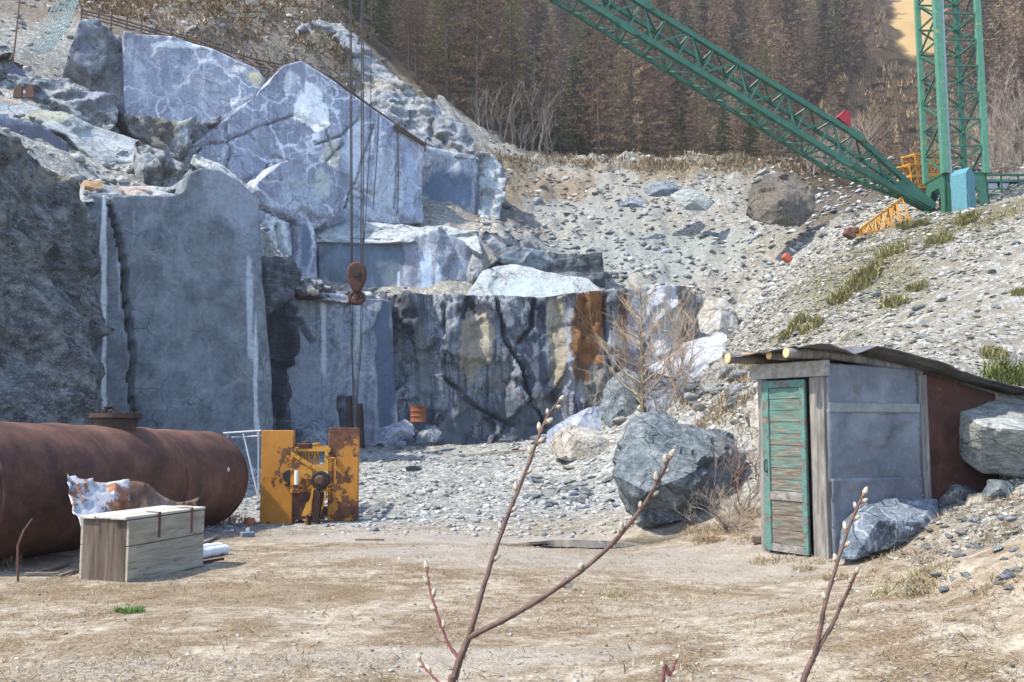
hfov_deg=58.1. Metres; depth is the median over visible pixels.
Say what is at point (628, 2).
larch tree
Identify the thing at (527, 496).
loose rock
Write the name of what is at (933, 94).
larch tree
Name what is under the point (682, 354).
leafless shrub
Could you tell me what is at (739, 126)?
larch tree
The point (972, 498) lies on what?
boulder
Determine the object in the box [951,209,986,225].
broom clump
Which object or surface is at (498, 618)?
twig litter
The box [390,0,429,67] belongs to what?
larch tree
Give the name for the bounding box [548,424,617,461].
boulder
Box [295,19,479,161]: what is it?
ridge rock
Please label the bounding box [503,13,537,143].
larch tree
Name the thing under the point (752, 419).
boulder
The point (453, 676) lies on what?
willow sapling
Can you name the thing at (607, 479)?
loose rock
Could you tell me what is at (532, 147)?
birch tree
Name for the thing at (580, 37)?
larch tree
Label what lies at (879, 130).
larch tree
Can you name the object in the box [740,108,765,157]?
spruce tree
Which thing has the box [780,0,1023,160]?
hillside scrub
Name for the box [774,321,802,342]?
broom clump
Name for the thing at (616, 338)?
leafless shrub
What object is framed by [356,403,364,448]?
steel beam
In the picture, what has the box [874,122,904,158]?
larch tree
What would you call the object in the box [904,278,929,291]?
broom clump
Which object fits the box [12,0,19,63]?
thin pole
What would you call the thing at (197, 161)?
ledge line
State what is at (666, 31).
larch tree
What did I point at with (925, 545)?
loose rock
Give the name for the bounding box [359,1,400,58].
larch tree
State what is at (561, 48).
larch tree
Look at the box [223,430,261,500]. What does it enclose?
tubular railing
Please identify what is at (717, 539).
bank grass
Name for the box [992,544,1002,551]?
loose rock
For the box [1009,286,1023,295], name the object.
broom clump
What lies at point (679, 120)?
larch tree
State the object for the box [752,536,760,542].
wood block
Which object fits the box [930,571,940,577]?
loose rock
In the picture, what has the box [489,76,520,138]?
birch tree
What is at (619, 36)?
larch tree
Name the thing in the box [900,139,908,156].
larch tree
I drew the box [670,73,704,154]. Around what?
larch tree
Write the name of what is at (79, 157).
ledge rubble
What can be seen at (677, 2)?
larch tree
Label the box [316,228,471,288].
terrace wall
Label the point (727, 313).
boulder
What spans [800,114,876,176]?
leafless shrub
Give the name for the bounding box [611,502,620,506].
loose rock
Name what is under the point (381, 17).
spruce tree
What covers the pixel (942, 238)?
broom clump
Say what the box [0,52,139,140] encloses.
stepped ledge
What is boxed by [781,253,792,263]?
orange can
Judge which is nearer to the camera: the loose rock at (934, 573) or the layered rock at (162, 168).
the loose rock at (934, 573)
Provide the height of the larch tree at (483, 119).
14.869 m
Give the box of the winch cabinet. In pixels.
[950,167,975,211]
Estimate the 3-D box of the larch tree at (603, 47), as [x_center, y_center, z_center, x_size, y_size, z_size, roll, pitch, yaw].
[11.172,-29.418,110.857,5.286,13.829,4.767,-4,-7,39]
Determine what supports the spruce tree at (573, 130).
on the ground at (198, 634)
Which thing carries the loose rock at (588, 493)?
on the ground at (198, 634)
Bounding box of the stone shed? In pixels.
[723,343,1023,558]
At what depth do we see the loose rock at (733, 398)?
21.39 m
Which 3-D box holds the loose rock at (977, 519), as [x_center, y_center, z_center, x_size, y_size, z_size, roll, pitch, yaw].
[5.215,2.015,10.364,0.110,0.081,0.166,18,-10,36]
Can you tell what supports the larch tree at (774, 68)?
on the ground at (198, 634)
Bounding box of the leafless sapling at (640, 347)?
[578,279,704,412]
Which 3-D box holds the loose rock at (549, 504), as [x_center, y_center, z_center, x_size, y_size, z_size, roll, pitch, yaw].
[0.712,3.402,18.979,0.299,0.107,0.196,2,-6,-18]
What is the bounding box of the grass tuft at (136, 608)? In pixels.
[113,605,147,613]
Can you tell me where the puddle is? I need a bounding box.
[527,540,651,547]
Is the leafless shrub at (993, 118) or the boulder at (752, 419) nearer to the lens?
the boulder at (752, 419)
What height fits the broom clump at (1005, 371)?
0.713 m
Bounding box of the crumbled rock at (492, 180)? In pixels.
[476,151,506,219]
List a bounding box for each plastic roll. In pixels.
[203,542,222,547]
[203,544,228,558]
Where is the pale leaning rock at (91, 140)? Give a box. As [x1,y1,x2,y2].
[0,96,137,163]
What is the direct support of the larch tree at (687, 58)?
on the ground at (198, 634)
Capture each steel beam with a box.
[346,395,353,427]
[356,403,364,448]
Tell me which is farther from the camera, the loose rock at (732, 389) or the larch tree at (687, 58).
the larch tree at (687, 58)
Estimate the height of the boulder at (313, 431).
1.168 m
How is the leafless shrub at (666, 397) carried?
on the ground at (198, 634)
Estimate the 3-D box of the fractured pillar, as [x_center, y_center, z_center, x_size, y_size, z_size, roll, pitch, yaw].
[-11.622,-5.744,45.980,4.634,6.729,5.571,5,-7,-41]
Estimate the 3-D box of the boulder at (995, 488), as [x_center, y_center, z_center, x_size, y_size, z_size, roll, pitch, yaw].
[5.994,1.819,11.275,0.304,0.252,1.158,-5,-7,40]
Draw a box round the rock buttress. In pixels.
[61,18,122,119]
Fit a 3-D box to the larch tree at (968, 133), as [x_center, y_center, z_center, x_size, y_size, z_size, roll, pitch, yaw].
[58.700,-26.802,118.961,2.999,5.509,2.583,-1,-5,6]
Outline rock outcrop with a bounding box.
[0,133,114,424]
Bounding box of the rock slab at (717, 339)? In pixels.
[678,332,726,350]
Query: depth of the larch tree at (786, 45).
141.74 m
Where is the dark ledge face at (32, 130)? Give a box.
[0,114,99,169]
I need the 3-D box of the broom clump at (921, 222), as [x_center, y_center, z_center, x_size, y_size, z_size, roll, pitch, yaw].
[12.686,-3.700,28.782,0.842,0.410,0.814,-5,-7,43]
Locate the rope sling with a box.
[350,303,362,425]
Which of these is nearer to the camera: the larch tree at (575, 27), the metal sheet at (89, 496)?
the metal sheet at (89, 496)
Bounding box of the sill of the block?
[80,180,177,206]
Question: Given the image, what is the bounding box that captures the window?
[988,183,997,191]
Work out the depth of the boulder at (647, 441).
14.64 m
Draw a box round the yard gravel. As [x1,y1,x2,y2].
[0,523,1023,681]
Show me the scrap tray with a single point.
(247, 533)
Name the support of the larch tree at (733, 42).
on the ground at (198, 634)
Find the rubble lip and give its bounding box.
[295,278,386,303]
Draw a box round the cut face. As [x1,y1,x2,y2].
[422,146,481,213]
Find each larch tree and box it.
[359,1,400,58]
[364,2,391,47]
[365,0,398,57]
[382,0,425,73]
[386,0,410,32]
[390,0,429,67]
[395,0,440,68]
[397,0,438,74]
[399,0,424,72]
[407,0,439,82]
[408,0,445,50]
[413,0,462,90]
[414,0,483,100]
[415,11,436,81]
[417,0,470,94]
[427,0,471,100]
[440,0,512,123]
[444,0,472,105]
[444,0,502,119]
[444,1,510,112]
[452,1,514,127]
[461,0,527,131]
[461,5,492,98]
[481,0,536,137]
[490,0,550,118]
[492,26,520,100]
[501,50,536,141]
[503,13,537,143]
[513,6,544,71]
[518,18,571,152]
[529,18,570,95]
[530,0,555,44]
[531,2,553,58]
[547,26,581,155]
[547,54,568,127]
[549,33,610,156]
[550,0,584,38]
[550,1,572,67]
[561,0,594,47]
[566,15,629,154]
[568,5,584,65]
[570,26,615,153]
[572,0,613,61]
[577,93,619,157]
[580,30,600,120]
[584,58,617,154]
[587,40,623,142]
[590,22,669,151]
[596,50,659,153]
[604,35,654,150]
[607,0,622,56]
[607,23,670,153]
[607,30,632,135]
[611,5,642,92]
[620,0,640,23]
[621,102,650,152]
[638,8,653,73]
[639,50,678,154]
[640,64,670,157]
[643,0,670,46]
[646,51,671,114]
[647,53,678,132]
[658,45,701,153]
[659,55,700,155]
[661,24,685,106]
[664,0,701,56]
[665,82,706,157]
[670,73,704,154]
[670,81,719,154]
[677,39,696,79]
[678,90,718,154]
[679,0,707,61]
[680,80,716,153]
[691,93,713,140]
[709,69,769,154]
[709,76,763,154]
[711,92,744,154]
[712,71,736,128]
[722,19,753,106]
[723,0,745,50]
[727,86,762,157]
[732,0,755,25]
[746,48,787,147]
[751,121,773,158]
[753,0,780,60]
[755,90,794,159]
[758,49,798,157]
[761,66,778,118]
[767,0,798,35]
[769,124,790,159]
[771,55,779,100]
[776,18,798,69]
[778,89,811,159]
[794,28,814,97]
[794,110,818,157]
[795,111,821,162]
[805,14,819,61]
[808,102,824,138]
[816,125,831,161]
[823,85,841,133]
[824,96,856,160]
[838,10,856,37]
[843,62,857,106]
[848,89,858,122]
[856,35,871,72]
[866,6,874,36]
[866,100,883,141]
[872,123,885,157]
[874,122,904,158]
[877,108,899,158]
[888,80,905,109]
[890,94,905,132]
[894,110,911,153]
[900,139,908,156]
[929,67,936,108]
[949,44,962,79]
[958,114,977,152]
[967,137,980,160]
[990,92,1006,129]
[1000,53,1022,103]
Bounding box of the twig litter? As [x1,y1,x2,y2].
[0,500,1007,681]
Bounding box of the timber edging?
[294,55,426,151]
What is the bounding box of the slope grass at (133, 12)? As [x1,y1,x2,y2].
[40,0,373,95]
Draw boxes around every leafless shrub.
[554,274,704,390]
[589,293,722,410]
[616,237,765,401]
[799,126,835,174]
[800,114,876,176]
[828,93,898,175]
[899,74,1023,171]
[915,87,1009,169]
[949,90,1023,173]
[958,81,1022,159]
[964,41,1023,169]
[966,122,1022,173]
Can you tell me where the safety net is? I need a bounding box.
[24,0,78,54]
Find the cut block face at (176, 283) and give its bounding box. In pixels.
[87,168,272,466]
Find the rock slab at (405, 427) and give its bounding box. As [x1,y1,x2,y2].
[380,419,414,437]
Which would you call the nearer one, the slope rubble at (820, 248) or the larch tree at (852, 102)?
the slope rubble at (820, 248)
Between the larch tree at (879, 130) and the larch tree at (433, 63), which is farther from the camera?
the larch tree at (879, 130)
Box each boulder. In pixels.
[295,418,328,451]
[413,425,441,443]
[546,406,600,446]
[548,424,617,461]
[600,368,640,427]
[612,410,745,527]
[616,196,645,207]
[643,181,681,196]
[645,376,686,411]
[671,188,712,210]
[697,297,737,334]
[699,360,729,387]
[744,382,758,450]
[746,172,815,226]
[938,484,981,508]
[959,386,1023,477]
[965,493,982,504]
[982,479,1014,500]
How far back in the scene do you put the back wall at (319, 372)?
40.20 m
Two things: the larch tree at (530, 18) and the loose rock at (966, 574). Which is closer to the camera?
the loose rock at (966, 574)
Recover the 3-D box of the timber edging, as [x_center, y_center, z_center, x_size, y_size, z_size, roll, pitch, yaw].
[-8.034,-12.660,49.377,7.393,4.172,0.162,3,-6,-26]
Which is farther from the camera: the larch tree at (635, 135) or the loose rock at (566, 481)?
the larch tree at (635, 135)
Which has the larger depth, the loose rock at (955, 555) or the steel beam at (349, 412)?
the steel beam at (349, 412)
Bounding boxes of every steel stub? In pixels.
[12,84,22,98]
[24,84,34,98]
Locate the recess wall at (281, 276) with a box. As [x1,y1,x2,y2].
[262,255,301,429]
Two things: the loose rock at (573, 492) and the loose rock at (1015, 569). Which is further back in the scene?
the loose rock at (573, 492)
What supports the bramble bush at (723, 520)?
on the ground at (198, 634)
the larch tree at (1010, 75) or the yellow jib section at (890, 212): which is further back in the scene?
the larch tree at (1010, 75)
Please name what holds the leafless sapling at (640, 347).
on the ground at (198, 634)
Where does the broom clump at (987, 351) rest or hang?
on the ground at (198, 634)
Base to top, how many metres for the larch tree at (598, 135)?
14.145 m
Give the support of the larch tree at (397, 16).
on the ground at (198, 634)
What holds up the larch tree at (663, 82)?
on the ground at (198, 634)
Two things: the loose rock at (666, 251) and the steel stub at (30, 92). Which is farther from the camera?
the loose rock at (666, 251)
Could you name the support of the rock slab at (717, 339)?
on the ground at (198, 634)
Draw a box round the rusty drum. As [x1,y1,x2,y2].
[410,406,425,421]
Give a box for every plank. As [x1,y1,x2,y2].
[25,572,58,574]
[36,563,69,571]
[57,568,78,576]
[204,535,218,543]
[466,449,527,455]
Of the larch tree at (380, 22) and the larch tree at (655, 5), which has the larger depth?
the larch tree at (655, 5)
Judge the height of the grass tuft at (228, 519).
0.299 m
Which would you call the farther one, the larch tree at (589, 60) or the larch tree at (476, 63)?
the larch tree at (589, 60)
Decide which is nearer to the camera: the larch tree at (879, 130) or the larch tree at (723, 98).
the larch tree at (879, 130)
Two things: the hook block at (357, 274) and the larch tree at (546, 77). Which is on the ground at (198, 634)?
the larch tree at (546, 77)
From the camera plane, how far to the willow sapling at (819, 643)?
1.22 m
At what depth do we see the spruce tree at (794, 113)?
112.55 m
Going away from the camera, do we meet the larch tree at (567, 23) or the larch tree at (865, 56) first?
the larch tree at (865, 56)
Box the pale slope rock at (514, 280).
[467,264,600,296]
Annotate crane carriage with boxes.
[260,428,359,524]
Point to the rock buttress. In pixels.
(94, 60)
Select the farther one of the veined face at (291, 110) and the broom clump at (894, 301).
the veined face at (291, 110)
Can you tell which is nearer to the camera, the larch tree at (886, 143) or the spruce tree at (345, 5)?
the larch tree at (886, 143)
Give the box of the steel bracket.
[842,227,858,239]
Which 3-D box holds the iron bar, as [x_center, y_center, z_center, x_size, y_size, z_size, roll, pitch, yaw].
[-3.628,2.630,11.004,0.040,0.035,0.465,-3,-6,30]
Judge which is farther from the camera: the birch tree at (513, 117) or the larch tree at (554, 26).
the larch tree at (554, 26)
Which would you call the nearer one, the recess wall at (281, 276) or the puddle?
the puddle
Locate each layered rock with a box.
[133,141,196,186]
[494,244,605,287]
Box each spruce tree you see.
[333,0,365,20]
[343,0,375,24]
[364,1,390,38]
[367,0,401,50]
[497,7,505,66]
[514,44,539,139]
[522,63,551,152]
[541,88,565,153]
[555,45,595,156]
[634,107,648,154]
[639,20,659,85]
[701,128,712,154]
[710,99,737,155]
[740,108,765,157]
[783,88,803,159]
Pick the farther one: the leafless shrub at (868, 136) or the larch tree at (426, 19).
the larch tree at (426, 19)
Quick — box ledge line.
[190,154,259,205]
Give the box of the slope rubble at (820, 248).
[696,176,1023,568]
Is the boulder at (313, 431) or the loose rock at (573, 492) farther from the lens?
the boulder at (313, 431)
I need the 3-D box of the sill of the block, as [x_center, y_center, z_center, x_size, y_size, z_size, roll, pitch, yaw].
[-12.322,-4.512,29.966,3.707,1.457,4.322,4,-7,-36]
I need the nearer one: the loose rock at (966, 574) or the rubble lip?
the loose rock at (966, 574)
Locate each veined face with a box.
[121,31,264,128]
[183,61,423,230]
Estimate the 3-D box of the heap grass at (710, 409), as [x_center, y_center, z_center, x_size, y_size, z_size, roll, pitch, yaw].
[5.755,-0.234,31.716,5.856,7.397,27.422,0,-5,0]
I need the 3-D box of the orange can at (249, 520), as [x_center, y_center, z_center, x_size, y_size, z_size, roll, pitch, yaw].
[-4.702,3.226,16.492,0.200,0.140,0.200,0,-5,0]
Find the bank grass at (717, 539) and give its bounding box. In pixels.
[675,475,1023,596]
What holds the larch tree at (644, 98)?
on the ground at (198, 634)
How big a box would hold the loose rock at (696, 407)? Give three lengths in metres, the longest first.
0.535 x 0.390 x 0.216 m
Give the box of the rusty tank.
[0,404,247,559]
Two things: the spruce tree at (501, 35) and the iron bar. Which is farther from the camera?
the spruce tree at (501, 35)
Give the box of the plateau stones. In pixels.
[487,139,1022,208]
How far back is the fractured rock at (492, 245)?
46.30 m
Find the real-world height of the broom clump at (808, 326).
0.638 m
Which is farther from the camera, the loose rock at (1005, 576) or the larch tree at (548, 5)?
the larch tree at (548, 5)
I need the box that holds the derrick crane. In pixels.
[349,0,989,264]
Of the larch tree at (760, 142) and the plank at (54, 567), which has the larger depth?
the larch tree at (760, 142)
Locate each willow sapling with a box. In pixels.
[416,395,674,681]
[660,653,679,681]
[800,487,867,681]
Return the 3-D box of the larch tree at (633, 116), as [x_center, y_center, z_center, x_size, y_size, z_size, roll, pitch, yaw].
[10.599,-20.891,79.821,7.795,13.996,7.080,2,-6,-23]
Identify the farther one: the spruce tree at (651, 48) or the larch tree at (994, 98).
the spruce tree at (651, 48)
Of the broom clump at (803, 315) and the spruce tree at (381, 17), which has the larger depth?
the spruce tree at (381, 17)
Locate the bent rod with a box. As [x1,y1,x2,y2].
[16,518,32,581]
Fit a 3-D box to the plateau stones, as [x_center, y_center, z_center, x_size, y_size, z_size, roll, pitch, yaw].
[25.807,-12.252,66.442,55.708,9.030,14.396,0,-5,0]
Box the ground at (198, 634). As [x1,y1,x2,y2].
[0,0,1023,681]
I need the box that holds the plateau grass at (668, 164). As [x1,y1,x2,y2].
[475,148,824,179]
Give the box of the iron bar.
[203,557,223,563]
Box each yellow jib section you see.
[856,197,911,236]
[896,162,939,176]
[898,174,938,190]
[901,152,939,169]
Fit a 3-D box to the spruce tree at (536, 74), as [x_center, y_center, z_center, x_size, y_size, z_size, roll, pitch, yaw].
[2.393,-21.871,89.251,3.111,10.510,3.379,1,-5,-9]
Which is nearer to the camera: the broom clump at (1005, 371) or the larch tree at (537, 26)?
the broom clump at (1005, 371)
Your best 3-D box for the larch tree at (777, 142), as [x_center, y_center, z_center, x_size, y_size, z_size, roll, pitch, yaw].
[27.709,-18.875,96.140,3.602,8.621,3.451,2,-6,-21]
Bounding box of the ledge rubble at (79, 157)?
[0,0,422,292]
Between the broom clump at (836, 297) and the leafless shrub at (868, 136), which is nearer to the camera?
the broom clump at (836, 297)
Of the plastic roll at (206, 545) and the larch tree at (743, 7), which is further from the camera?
the larch tree at (743, 7)
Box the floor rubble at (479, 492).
[204,388,759,537]
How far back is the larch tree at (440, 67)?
95.19 m
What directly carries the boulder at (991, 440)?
on the ground at (198, 634)
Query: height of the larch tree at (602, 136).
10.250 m
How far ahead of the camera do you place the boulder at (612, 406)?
30.45 m
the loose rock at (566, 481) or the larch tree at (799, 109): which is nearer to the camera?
the loose rock at (566, 481)
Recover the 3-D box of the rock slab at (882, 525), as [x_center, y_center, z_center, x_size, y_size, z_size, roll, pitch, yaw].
[4.513,2.224,11.010,1.911,0.662,1.007,1,-5,-15]
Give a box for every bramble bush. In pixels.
[672,482,760,535]
[705,399,759,513]
[723,395,759,479]
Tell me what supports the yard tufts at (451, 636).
on the ground at (198, 634)
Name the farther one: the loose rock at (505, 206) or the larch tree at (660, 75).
the larch tree at (660, 75)
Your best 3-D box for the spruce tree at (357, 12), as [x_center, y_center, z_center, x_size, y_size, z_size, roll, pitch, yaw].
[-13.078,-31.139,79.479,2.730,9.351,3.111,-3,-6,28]
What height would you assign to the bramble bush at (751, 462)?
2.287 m
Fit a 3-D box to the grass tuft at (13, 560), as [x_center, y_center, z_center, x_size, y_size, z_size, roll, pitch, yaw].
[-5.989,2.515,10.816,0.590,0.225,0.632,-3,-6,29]
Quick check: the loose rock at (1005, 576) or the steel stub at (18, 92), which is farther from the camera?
the steel stub at (18, 92)
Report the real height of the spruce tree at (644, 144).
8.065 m
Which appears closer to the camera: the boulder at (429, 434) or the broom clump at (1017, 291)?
the broom clump at (1017, 291)
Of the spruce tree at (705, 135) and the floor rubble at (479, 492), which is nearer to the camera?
the floor rubble at (479, 492)
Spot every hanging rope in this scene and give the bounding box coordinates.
[372,110,378,208]
[397,134,398,212]
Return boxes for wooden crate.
[79,505,204,582]
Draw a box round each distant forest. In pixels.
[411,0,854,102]
[427,0,1023,114]
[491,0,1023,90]
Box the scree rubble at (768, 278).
[475,161,1023,332]
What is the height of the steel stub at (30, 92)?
0.500 m
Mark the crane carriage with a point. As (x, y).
(294, 485)
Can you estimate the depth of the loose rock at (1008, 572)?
6.28 m
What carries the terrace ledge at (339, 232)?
on the ground at (198, 634)
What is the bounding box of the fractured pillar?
[246,153,340,279]
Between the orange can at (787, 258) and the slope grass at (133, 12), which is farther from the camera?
the slope grass at (133, 12)
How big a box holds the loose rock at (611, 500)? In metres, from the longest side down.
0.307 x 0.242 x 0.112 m
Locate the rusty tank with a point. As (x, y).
(40, 461)
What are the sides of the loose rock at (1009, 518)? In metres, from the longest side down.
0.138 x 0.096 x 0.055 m
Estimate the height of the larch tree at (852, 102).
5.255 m
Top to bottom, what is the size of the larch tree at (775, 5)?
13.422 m
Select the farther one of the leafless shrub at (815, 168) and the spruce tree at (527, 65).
the spruce tree at (527, 65)
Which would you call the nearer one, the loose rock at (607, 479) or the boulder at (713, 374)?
the loose rock at (607, 479)
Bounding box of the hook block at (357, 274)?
[347,262,366,305]
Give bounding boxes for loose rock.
[395,441,406,445]
[405,466,421,470]
[498,438,510,442]
[502,204,511,208]
[522,494,540,498]
[530,435,543,439]
[530,473,543,478]
[531,478,542,482]
[532,197,542,202]
[541,488,559,496]
[542,503,552,506]
[547,479,557,484]
[548,499,558,504]
[561,483,577,490]
[562,478,575,483]
[563,465,574,468]
[567,497,576,501]
[568,490,578,495]
[575,481,588,485]
[575,504,590,508]
[576,496,588,500]
[580,487,592,491]
[580,491,594,495]
[601,476,612,483]
[604,271,612,277]
[604,498,614,502]
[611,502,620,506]
[613,416,626,423]
[660,249,671,252]
[684,383,698,392]
[684,392,700,401]
[692,402,707,411]
[697,172,708,177]
[700,382,721,393]
[708,387,720,394]
[709,359,719,367]
[720,367,732,378]
[725,383,745,395]
[725,401,736,407]
[726,369,747,381]
[728,395,739,401]
[757,169,766,174]
[859,299,869,302]
[873,291,881,296]
[911,304,924,310]
[914,335,924,338]
[920,542,930,548]
[925,526,932,531]
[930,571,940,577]
[935,297,945,301]
[939,585,948,591]
[952,553,965,557]
[955,530,966,535]
[956,516,968,521]
[959,571,970,576]
[971,516,980,522]
[973,543,983,548]
[987,268,996,272]
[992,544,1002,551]
[997,515,1006,519]
[998,574,1012,579]
[1003,568,1013,576]
[1004,515,1016,520]
[1009,547,1018,551]
[1009,566,1022,572]
[1010,241,1020,245]
[1012,529,1020,533]
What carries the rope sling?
hanging from the hook block at (357, 274)
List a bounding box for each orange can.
[244,517,254,524]
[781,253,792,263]
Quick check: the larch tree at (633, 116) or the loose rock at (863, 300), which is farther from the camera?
the larch tree at (633, 116)
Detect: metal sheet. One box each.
[67,473,129,525]
[129,481,198,508]
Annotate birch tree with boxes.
[465,87,486,126]
[481,84,506,132]
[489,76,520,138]
[504,73,524,143]
[511,110,536,149]
[516,70,568,150]
[531,99,560,152]
[537,109,557,154]
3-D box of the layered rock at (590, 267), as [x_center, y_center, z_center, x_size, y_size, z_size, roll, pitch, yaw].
[1.831,-3.697,46.936,5.686,2.244,2.672,0,-5,0]
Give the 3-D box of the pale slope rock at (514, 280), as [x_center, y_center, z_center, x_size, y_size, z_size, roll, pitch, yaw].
[1.035,-2.776,45.398,6.820,2.195,3.375,1,-5,-9]
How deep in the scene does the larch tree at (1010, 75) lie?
134.11 m
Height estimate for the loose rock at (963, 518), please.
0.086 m
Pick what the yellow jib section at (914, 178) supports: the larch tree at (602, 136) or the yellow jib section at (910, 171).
the yellow jib section at (910, 171)
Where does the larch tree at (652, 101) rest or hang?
on the ground at (198, 634)
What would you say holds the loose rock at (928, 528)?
on the ground at (198, 634)
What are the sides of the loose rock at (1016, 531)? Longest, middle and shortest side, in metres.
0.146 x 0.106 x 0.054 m
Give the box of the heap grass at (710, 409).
[585,286,760,435]
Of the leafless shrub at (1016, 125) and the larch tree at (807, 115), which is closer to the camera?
the leafless shrub at (1016, 125)
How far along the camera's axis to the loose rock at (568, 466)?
24.56 m
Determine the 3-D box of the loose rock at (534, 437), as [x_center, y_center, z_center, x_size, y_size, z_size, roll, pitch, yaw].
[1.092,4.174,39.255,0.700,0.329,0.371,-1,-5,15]
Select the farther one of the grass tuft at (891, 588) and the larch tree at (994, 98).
the larch tree at (994, 98)
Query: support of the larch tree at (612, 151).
on the ground at (198, 634)
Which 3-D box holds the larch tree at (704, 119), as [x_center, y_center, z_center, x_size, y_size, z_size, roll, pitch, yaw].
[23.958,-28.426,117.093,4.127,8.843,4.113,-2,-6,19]
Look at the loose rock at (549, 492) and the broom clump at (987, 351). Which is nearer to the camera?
the broom clump at (987, 351)
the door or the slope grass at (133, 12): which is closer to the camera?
the door
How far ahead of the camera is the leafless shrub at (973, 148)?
53.01 m
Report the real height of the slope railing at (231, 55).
4.182 m
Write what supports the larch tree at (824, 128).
on the ground at (198, 634)
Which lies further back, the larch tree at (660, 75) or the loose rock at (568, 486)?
the larch tree at (660, 75)
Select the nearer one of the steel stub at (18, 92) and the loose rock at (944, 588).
the loose rock at (944, 588)
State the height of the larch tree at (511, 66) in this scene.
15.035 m
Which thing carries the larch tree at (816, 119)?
on the ground at (198, 634)
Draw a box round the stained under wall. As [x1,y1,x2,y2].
[116,114,221,161]
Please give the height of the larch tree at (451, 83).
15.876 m
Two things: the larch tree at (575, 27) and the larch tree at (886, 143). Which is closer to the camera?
the larch tree at (886, 143)
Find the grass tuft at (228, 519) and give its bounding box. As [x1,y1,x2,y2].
[220,510,245,523]
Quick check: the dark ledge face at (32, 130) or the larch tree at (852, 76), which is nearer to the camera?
the dark ledge face at (32, 130)
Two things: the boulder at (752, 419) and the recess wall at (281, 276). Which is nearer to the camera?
the boulder at (752, 419)
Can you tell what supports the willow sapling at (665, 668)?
on the ground at (198, 634)
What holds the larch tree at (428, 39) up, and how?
on the ground at (198, 634)
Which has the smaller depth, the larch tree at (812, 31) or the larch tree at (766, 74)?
the larch tree at (766, 74)
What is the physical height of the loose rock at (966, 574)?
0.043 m
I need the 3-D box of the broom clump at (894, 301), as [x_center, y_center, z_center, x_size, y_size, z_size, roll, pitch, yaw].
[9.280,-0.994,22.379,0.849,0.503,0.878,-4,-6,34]
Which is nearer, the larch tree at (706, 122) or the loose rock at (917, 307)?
the loose rock at (917, 307)
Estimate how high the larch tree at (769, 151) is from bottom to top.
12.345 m
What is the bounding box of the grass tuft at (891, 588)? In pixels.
[867,558,951,597]
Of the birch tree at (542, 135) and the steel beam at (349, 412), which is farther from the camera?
the birch tree at (542, 135)
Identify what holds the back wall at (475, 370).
on the ground at (198, 634)
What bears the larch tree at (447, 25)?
on the ground at (198, 634)
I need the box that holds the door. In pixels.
[761,379,810,555]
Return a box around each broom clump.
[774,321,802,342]
[787,311,811,328]
[797,313,824,335]
[822,285,859,305]
[835,263,883,291]
[854,257,886,277]
[874,238,919,260]
[878,291,910,308]
[892,218,915,229]
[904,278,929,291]
[913,217,930,226]
[917,228,957,246]
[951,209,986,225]
[961,349,1023,385]
[977,342,1010,359]
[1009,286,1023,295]
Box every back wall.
[287,293,398,444]
[388,285,708,446]
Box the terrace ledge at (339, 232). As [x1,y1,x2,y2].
[315,220,481,256]
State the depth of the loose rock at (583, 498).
19.93 m
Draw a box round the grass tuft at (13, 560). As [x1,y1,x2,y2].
[0,552,34,565]
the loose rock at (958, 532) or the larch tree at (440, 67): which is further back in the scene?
the larch tree at (440, 67)
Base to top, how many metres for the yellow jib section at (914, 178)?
0.855 m
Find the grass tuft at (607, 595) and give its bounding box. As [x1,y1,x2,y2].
[599,588,628,596]
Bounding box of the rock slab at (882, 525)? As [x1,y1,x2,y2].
[837,497,938,559]
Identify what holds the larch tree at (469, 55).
on the ground at (198, 634)
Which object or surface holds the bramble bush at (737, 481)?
on the ground at (198, 634)
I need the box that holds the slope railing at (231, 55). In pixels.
[80,4,282,76]
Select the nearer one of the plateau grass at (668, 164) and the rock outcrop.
the rock outcrop
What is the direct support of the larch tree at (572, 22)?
on the ground at (198, 634)
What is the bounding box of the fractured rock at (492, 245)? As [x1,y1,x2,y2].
[466,231,540,286]
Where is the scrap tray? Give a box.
[240,527,254,536]
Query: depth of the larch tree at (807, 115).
82.36 m
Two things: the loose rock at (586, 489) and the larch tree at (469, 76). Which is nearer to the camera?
the loose rock at (586, 489)
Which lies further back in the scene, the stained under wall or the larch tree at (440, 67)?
the larch tree at (440, 67)
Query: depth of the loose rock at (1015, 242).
23.59 m
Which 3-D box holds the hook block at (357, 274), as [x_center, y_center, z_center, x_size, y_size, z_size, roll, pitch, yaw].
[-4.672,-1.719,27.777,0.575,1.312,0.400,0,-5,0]
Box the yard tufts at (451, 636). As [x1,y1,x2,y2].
[0,504,992,681]
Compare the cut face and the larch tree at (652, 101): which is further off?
the larch tree at (652, 101)
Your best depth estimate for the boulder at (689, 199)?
52.55 m
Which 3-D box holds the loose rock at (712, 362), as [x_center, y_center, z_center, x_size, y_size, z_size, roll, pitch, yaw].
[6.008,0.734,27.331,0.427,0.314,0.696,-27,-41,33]
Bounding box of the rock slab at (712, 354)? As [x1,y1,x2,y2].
[649,343,725,381]
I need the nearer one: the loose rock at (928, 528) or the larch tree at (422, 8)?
the loose rock at (928, 528)
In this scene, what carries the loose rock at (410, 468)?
on the ground at (198, 634)
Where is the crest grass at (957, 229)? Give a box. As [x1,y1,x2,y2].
[747,185,1023,349]
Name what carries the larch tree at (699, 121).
on the ground at (198, 634)
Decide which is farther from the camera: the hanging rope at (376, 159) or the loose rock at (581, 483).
the hanging rope at (376, 159)

